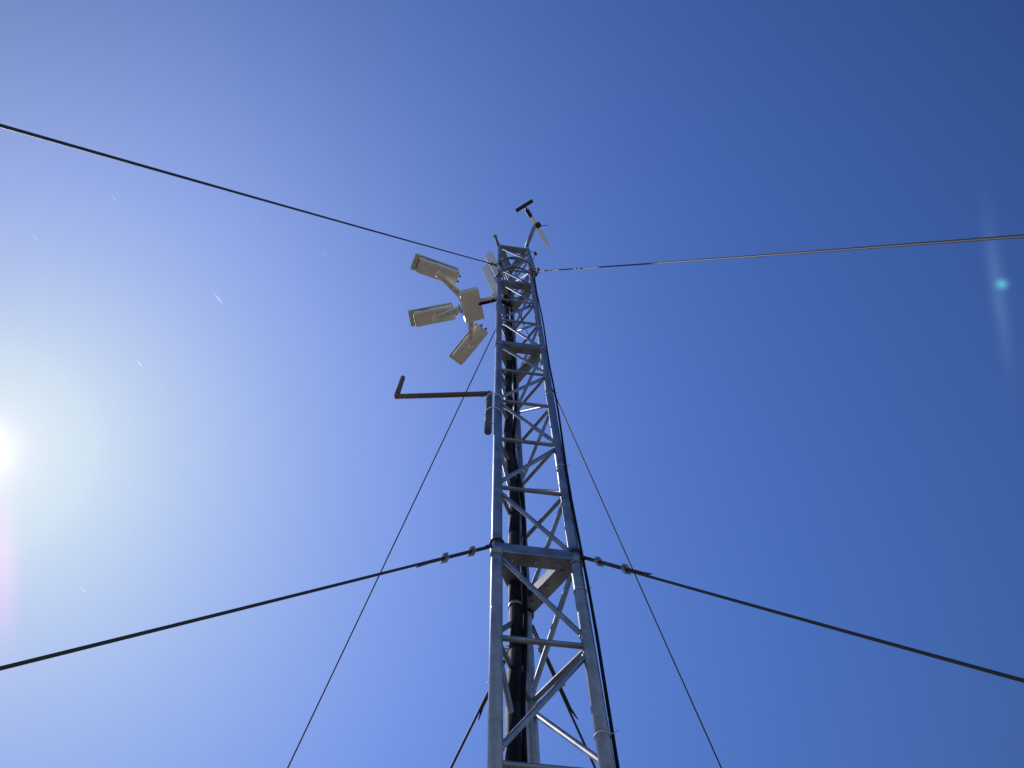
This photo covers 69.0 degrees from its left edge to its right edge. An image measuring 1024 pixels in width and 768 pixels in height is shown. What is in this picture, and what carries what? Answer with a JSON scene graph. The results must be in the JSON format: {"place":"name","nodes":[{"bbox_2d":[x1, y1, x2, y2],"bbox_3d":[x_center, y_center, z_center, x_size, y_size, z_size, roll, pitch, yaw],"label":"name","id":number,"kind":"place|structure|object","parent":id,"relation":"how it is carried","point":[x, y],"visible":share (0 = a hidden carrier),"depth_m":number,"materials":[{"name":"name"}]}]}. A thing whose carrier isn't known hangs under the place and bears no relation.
{"place":"outdoors","nodes":[
{"label":"outdoors","id":0,"kind":"place"},
{"bbox_2d":[0,0,1023,767],"label":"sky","id":1,"kind":"structure","parent":0,"point":[200,414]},
{"label":"ground","id":2,"kind":"structure","parent":0,"visible":0},
{"bbox_2d":[487,245,614,767],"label":"lattice mast","id":3,"kind":"object","parent":2,"relation":"on","point":[561,566],"visible":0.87,"depth_m":3.57,"materials":[{"name":"metal"}]},
{"bbox_2d":[394,375,505,434],"bbox_3d":[-0.441,0.139,5.217,0.800,0.999,0.122,-4,-68,1],"label":"mounting bracket","id":4,"kind":"object","parent":3,"relation":"attached to","point":[488,394],"visible":0.92,"depth_m":5.30,"materials":[{"name":"grey metal"}]},
{"bbox_2d":[408,253,497,365],"bbox_3d":[-0.718,-0.747,7.781,1.064,0.308,0.922,27,-71,-11],"label":"cctv cluster","id":5,"kind":"object","parent":3,"relation":"attached to","point":[470,299],"visible":0.98,"depth_m":7.69,"materials":[{"name":"paint"}]},
{"bbox_2d":[481,251,504,294],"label":"panel antennas","id":6,"kind":"object","parent":3,"relation":"attached to","point":[488,273],"visible":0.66,"depth_m":8.64,"materials":[{"name":"paint"}]},
{"bbox_2d":[478,296,511,306],"bbox_3d":[-0.202,-0.825,7.604,0.402,0.203,0.105,1,-68,-1],"label":"mounting arm","id":7,"kind":"object","parent":3,"relation":"attached to","point":[494,300],"visible":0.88,"depth_m":7.62,"materials":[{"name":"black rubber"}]},
{"bbox_2d":[493,235,499,245],"bbox_3d":[-0.205,-1.947,10.183,0.128,0.530,0.053,35,-72,-14],"label":"lightning rod","id":8,"kind":"object","parent":3,"relation":"attached to","point":[496,239],"visible":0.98,"depth_m":10.20,"materials":[{"name":"silver metal"}]},
{"bbox_2d":[0,124,1023,767],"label":"guy wires","id":9,"kind":"object","parent":3,"relation":"attached to","point":[96,644],"visible":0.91,"depth_m":2.99,"materials":[{"name":"black metal"}]},
{"bbox_2d":[416,262,651,719],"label":"guy wire fittings","id":10,"kind":"object","parent":9,"relation":"attached to","point":[623,567],"visible":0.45,"depth_m":3.46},
{"bbox_2d":[492,256,536,309],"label":"hoops","id":11,"kind":"object","parent":3,"relation":"attached to","point":[517,268],"visible":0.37,"depth_m":8.51,"materials":[{"name":"metal"}]},
{"bbox_2d":[515,199,550,275],"bbox_3d":[0.322,-1.834,9.522,0.392,1.901,0.776,-14,-68,5],"label":"wind vane","id":12,"kind":"object","parent":3,"relation":"attached to","point":[537,225],"visible":0.88,"depth_m":10.21,"materials":[{"name":"metal"}]},
{"bbox_2d":[503,272,619,767],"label":"cables","id":13,"kind":"object","parent":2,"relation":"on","point":[516,749],"visible":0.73,"depth_m":3.41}
]}

